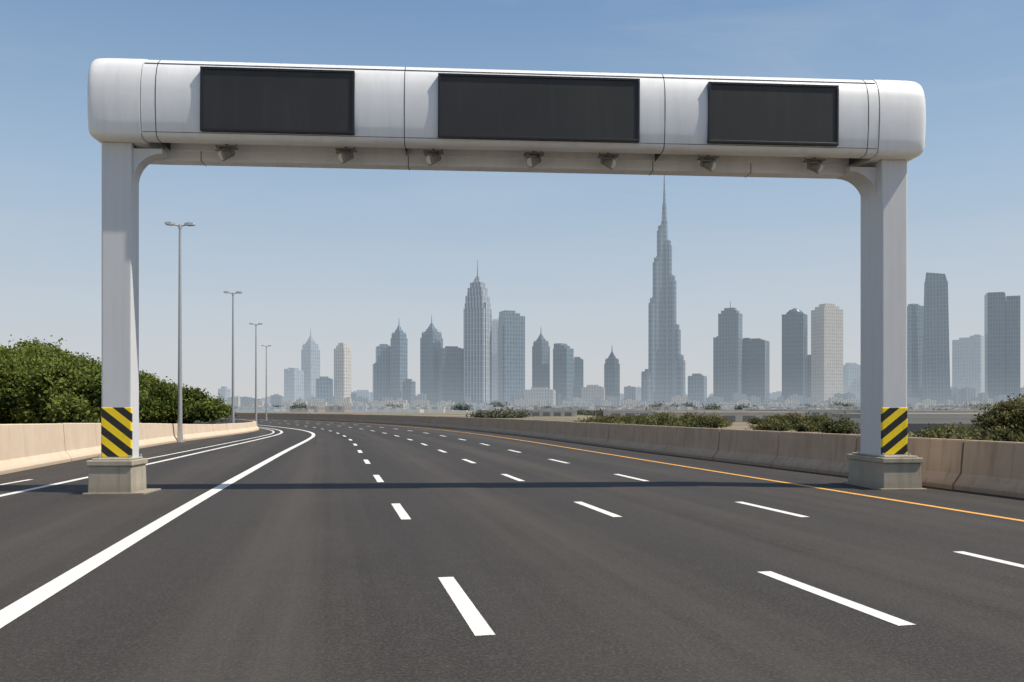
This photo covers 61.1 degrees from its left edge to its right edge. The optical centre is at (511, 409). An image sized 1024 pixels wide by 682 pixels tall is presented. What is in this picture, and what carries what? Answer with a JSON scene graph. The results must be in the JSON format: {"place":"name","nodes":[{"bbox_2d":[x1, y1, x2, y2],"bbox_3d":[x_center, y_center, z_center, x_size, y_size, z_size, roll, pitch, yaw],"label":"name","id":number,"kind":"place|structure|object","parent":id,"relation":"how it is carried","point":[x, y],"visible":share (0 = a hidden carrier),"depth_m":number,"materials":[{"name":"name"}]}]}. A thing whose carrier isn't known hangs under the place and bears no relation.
{"place":"outdoors","nodes":[
{"label":"outdoors","id":0,"kind":"place"},
{"bbox_2d":[0,418,1023,681],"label":"road","id":1,"kind":"structure","parent":0,"point":[316,558],"depth_m":9.82,"materials":[{"name":"grey asphalt"}]},
{"bbox_2d":[0,335,154,423],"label":"tree belt","id":2,"kind":"object","parent":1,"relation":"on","point":[41,385],"visible":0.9,"depth_m":36.58,"materials":[{"name":"green plant"}]},
{"bbox_2d":[2,335,236,423],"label":"tree belt","id":3,"kind":"object","parent":1,"relation":"on","point":[161,402],"visible":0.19,"depth_m":77.44,"materials":[{"name":"green plant"}]},
{"bbox_2d":[0,418,258,474],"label":"concrete barrier","id":4,"kind":"object","parent":1,"relation":"on","point":[23,447],"visible":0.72,"depth_m":30.59,"materials":[{"name":"beige concrete"}]},
{"bbox_2d":[165,222,194,441],"bbox_3d":[-18.350,-4.250,47.900,1.600,12.200,0.440,0,0,-8],"label":"street lamp","id":5,"kind":"object","parent":1,"relation":"on","point":[179,436],"visible":0.94,"depth_m":47.82,"materials":[{"name":"metal"}]},
{"bbox_2d":[224,291,242,422],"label":"street lamp","id":6,"kind":"object","parent":1,"relation":"on","point":[233,415],"visible":0.71,"depth_m":75.72,"materials":[{"name":"metal"}]},
{"bbox_2d":[249,323,262,424],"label":"street lamp","id":7,"kind":"object","parent":1,"relation":"on","point":[256,369],"visible":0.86,"depth_m":103.53,"materials":[{"name":"metal"}]},
{"bbox_2d":[261,345,270,420],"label":"street lamp","id":8,"kind":"object","parent":1,"relation":"on","point":[266,381],"visible":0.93,"depth_m":138.92,"materials":[{"name":"metal"}]},
{"bbox_2d":[82,58,926,494],"bbox_3d":[0.054,-2.893,19.762,18.412,9.427,2.050,0,0,-3],"label":"overhead sign gantry","id":9,"kind":"object","parent":1,"relation":"on","point":[866,138],"visible":1,"depth_m":18.96,"materials":[{"name":"white metal"}]},
{"bbox_2d":[0,419,1023,635],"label":"lane markings","id":10,"kind":"object","parent":1,"relation":"on","point":[473,618],"visible":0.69,"depth_m":9.50,"materials":[{"name":"white paint"}]},
{"bbox_2d":[221,413,1023,497],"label":"concrete barrier","id":11,"kind":"object","parent":1,"relation":"on","point":[989,467],"visible":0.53,"depth_m":27.89,"materials":[{"name":"beige concrete"}]},
{"bbox_2d":[248,418,1023,521],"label":"edge line","id":12,"kind":"object","parent":1,"relation":"on","point":[790,483],"visible":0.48,"depth_m":19.75,"materials":[{"name":"orange paint"}]},
{"bbox_2d":[0,0,1023,398],"label":"sky","id":13,"kind":"structure","parent":0,"point":[349,256],"materials":[{"name":"blue"}]},
{"bbox_2d":[139,411,922,436],"bbox_3d":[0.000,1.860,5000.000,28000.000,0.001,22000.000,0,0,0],"label":"ground","id":14,"kind":"structure","parent":0,"point":[740,425],"depth_m":276.37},
{"bbox_2d":[284,368,303,401],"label":"glass skyscraper","id":15,"kind":"structure","parent":14,"relation":"on","point":[294,384],"depth_m":2646.13,"materials":[{"name":"blue glass"}]},
{"bbox_2d":[301,328,319,400],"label":"spired skyscraper","id":16,"kind":"structure","parent":14,"relation":"on","point":[310,359],"depth_m":2674.65,"materials":[{"name":"blue glass"}]},
{"bbox_2d":[316,376,332,403],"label":"glass skyscraper","id":17,"kind":"structure","parent":14,"relation":"on","point":[324,387],"depth_m":2581.24,"materials":[{"name":"blue glass"}]},
{"bbox_2d":[334,343,350,397],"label":"stone apartment tower","id":18,"kind":"structure","parent":14,"relation":"on","point":[342,369],"depth_m":2616.86,"materials":[{"name":"beige stone"}]},
{"bbox_2d":[351,390,372,402],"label":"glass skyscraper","id":19,"kind":"structure","parent":14,"relation":"on","point":[366,394],"depth_m":2598.95,"materials":[{"name":"grey glass"}]},
{"bbox_2d":[373,344,389,400],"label":"glass skyscraper","id":20,"kind":"structure","parent":14,"relation":"on","point":[381,377],"depth_m":2620.39,"materials":[{"name":"glass"}]},
{"bbox_2d":[390,323,406,399],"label":"spired skyscraper","id":21,"kind":"structure","parent":14,"relation":"on","point":[398,358],"depth_m":2596.95,"materials":[{"name":"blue glass"}]},
{"bbox_2d":[420,315,442,404],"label":"spired skyscraper","id":22,"kind":"structure","parent":14,"relation":"on","point":[431,342],"depth_m":2610.70,"materials":[{"name":"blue glass"}]},
{"bbox_2d":[439,346,463,404],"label":"glass skyscraper","id":23,"kind":"structure","parent":14,"relation":"on","point":[451,373],"depth_m":2573.92,"materials":[{"name":"grey glass"}]},
{"bbox_2d":[464,260,491,403],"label":"ribbed crown skyscraper","id":24,"kind":"structure","parent":14,"relation":"on","point":[477,349],"depth_m":2556.78,"materials":[{"name":"grey glass"}]},
{"bbox_2d":[492,319,497,403],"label":"glass skyscraper","id":25,"kind":"structure","parent":14,"relation":"on","point":[494,360],"depth_m":2648.19,"materials":[{"name":"glass"}]},
{"bbox_2d":[498,310,524,402],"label":"glass skyscraper","id":26,"kind":"structure","parent":14,"relation":"on","point":[511,353],"depth_m":2574.58,"materials":[{"name":"blue glass"}]},
{"bbox_2d":[476,410,576,415],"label":"shed","id":27,"kind":"structure","parent":14,"relation":"on","point":[556,412],"depth_m":240.00,"materials":[{"name":"grey concrete"}]},
{"bbox_2d":[524,387,555,407],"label":"cream office block","id":28,"kind":"structure","parent":14,"relation":"on","point":[539,393],"depth_m":2520.22,"materials":[{"name":"concrete"}]},
{"bbox_2d":[532,332,549,388],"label":"spired skyscraper","id":29,"kind":"structure","parent":14,"relation":"on","point":[540,362],"depth_m":2627.83,"materials":[{"name":"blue glass"}]},
{"bbox_2d":[234,402,860,410],"bbox_3d":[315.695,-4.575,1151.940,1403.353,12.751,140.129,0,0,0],"label":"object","id":30,"kind":"object","parent":14,"relation":"on","point":[357,407],"visible":0.29,"depth_m":1127.90,"materials":[{"name":"grey"}]},
{"bbox_2d":[553,343,573,405],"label":"glass skyscraper","id":31,"kind":"structure","parent":14,"relation":"on","point":[563,370],"depth_m":2584.57,"materials":[{"name":"glass"}]},
{"bbox_2d":[574,357,582,397],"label":"glass skyscraper","id":32,"kind":"structure","parent":14,"relation":"on","point":[578,373],"depth_m":2608.03,"materials":[{"name":"blue glass"}]},
{"bbox_2d":[581,385,604,404],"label":"cream office block","id":33,"kind":"structure","parent":14,"relation":"on","point":[589,393],"depth_m":2544.84,"materials":[{"name":"concrete"}]},
{"bbox_2d":[236,386,951,404],"bbox_3d":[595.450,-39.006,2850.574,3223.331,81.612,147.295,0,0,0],"label":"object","id":34,"kind":"object","parent":14,"relation":"on","point":[774,395],"visible":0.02,"depth_m":2846.97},
{"bbox_2d":[218,386,230,403],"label":"glass skyscraper","id":35,"kind":"structure","parent":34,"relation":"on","point":[224,392],"depth_m":2790.99,"materials":[{"name":"glass"}]},
{"bbox_2d":[227,396,992,407],"bbox_3d":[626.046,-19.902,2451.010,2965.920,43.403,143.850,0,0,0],"label":"distant buildings","id":36,"kind":"structure","parent":14,"relation":"on","point":[342,400],"depth_m":2422.88,"materials":[{"name":"grey concrete"}]},
{"bbox_2d":[604,350,619,396],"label":"spired skyscraper","id":37,"kind":"structure","parent":14,"relation":"on","point":[612,376],"depth_m":2587.76,"materials":[{"name":"grey glass"}]},
{"bbox_2d":[227,400,997,410],"bbox_3d":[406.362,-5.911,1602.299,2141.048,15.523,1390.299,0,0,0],"label":"city tree band","id":38,"kind":"object","parent":14,"relation":"on","point":[459,406],"visible":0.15,"depth_m":1032.70,"materials":[{"name":"green plant"}]},
{"bbox_2d":[240,401,968,410],"bbox_3d":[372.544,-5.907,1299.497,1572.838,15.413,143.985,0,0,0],"label":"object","id":39,"kind":"object","parent":38,"relation":"on","point":[725,404],"visible":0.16,"depth_m":1275.40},
{"bbox_2d":[220,386,1023,405],"bbox_3d":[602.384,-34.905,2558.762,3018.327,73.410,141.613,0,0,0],"label":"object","id":40,"kind":"object","parent":14,"relation":"on","point":[965,394],"visible":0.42,"depth_m":2550.17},
{"bbox_2d":[402,379,415,402],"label":"glass skyscraper","id":41,"kind":"structure","parent":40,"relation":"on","point":[408,389],"depth_m":2559.80,"materials":[{"name":"glass"}]},
{"bbox_2d":[688,373,706,402],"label":"glass skyscraper","id":42,"kind":"structure","parent":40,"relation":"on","point":[697,387],"depth_m":2562.65,"materials":[{"name":"blue glass"}]},
{"bbox_2d":[290,405,993,411],"bbox_3d":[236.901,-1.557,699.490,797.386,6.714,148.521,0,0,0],"label":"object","id":43,"kind":"object","parent":14,"relation":"on","point":[333,408],"visible":0.31,"depth_m":641.91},
{"bbox_2d":[641,369,647,400],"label":"glass skyscraper","id":44,"kind":"structure","parent":14,"relation":"on","point":[643,374],"depth_m":2585.84,"materials":[{"name":"glass"}]},
{"bbox_2d":[644,175,684,402],"bbox_3d":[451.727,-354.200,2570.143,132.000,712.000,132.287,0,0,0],"label":"tiered supertall tower","id":45,"kind":"structure","parent":14,"relation":"on","point":[664,380],"depth_m":2551.13,"materials":[{"name":"glass"}]},
{"bbox_2d":[367,403,969,412],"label":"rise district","id":46,"kind":"object","parent":14,"relation":"on","point":[422,409],"visible":0.6,"depth_m":549.50,"materials":[{"name":"grey concrete"}]},
{"bbox_2d":[602,410,744,416],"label":"shed","id":47,"kind":"structure","parent":14,"relation":"on","point":[622,413],"depth_m":179.96,"materials":[{"name":"grey concrete"}]},
{"bbox_2d":[466,405,952,417],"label":"distant scrub","id":48,"kind":"object","parent":14,"relation":"on","point":[501,414],"visible":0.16,"depth_m":194.81,"materials":[{"name":"green plant"}]},
{"bbox_2d":[713,302,741,402],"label":"glass skyscraper","id":49,"kind":"structure","parent":14,"relation":"on","point":[727,362],"depth_m":2582.47,"materials":[{"name":"blue glass"}]},
{"bbox_2d":[742,338,769,402],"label":"glass skyscraper","id":50,"kind":"structure","parent":14,"relation":"on","point":[756,367],"depth_m":2594.43,"materials":[{"name":"glass"}]},
{"bbox_2d":[782,308,807,399],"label":"glass skyscraper","id":51,"kind":"structure","parent":14,"relation":"on","point":[794,350],"depth_m":2580.16,"materials":[{"name":"glass"}]},
{"bbox_2d":[574,409,1023,441],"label":"scrub hedge","id":52,"kind":"object","parent":14,"relation":"on","point":[823,423],"visible":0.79,"depth_m":64.48,"materials":[{"name":"green plant"}]},
{"bbox_2d":[808,355,810,396],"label":"glass skyscraper","id":53,"kind":"structure","parent":14,"relation":"on","point":[809,375],"depth_m":2628.69,"materials":[{"name":"grey glass"}]},
{"bbox_2d":[811,303,842,401],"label":"stone apartment tower","id":54,"kind":"structure","parent":14,"relation":"on","point":[826,351],"depth_m":2577.05,"materials":[{"name":"beige stone"}]},
{"bbox_2d":[843,363,860,398],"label":"glass skyscraper","id":55,"kind":"structure","parent":14,"relation":"on","point":[851,377],"depth_m":2671.65,"materials":[{"name":"glass"}]},
{"bbox_2d":[742,409,990,416],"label":"shed","id":56,"kind":"structure","parent":14,"relation":"on","point":[818,412],"depth_m":209.96,"materials":[{"name":"grey concrete"}]},
{"bbox_2d":[827,413,982,432],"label":"overpass","id":57,"kind":"object","parent":14,"relation":"on","point":[916,422],"visible":0.24,"depth_m":67.00,"materials":[{"name":"grey concrete"}]},
{"bbox_2d":[907,304,923,399],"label":"glass skyscraper","id":58,"kind":"structure","parent":14,"relation":"on","point":[915,315],"depth_m":2642.88,"materials":[{"name":"blue glass"}]},
{"bbox_2d":[922,272,950,402],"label":"tapered skyscraper","id":59,"kind":"structure","parent":14,"relation":"on","point":[936,372],"depth_m":2575.98,"materials":[{"name":"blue glass"}]},
{"bbox_2d":[907,410,988,412],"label":"shed","id":60,"kind":"structure","parent":14,"relation":"on","point":[944,411],"depth_m":150.00,"materials":[{"name":"grey concrete"}]},
{"bbox_2d":[952,334,983,396],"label":"glass skyscraper","id":61,"kind":"structure","parent":14,"relation":"on","point":[967,361],"depth_m":2664.61,"materials":[{"name":"glass"}]},
{"bbox_2d":[970,393,1023,438],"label":"roadside tree","id":62,"kind":"object","parent":14,"relation":"on","point":[1010,411],"visible":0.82,"depth_m":45.52,"materials":[{"name":"green plant"}]},
{"bbox_2d":[984,292,1019,404],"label":"twin slab skyscraper","id":63,"kind":"structure","parent":14,"relation":"on","point":[1001,344],"depth_m":2582.85,"materials":[{"name":"grey glass"}]},
{"bbox_2d":[646,411,807,421],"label":"shed","id":64,"kind":"structure","parent":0,"point":[738,416],"depth_m":130.00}
]}

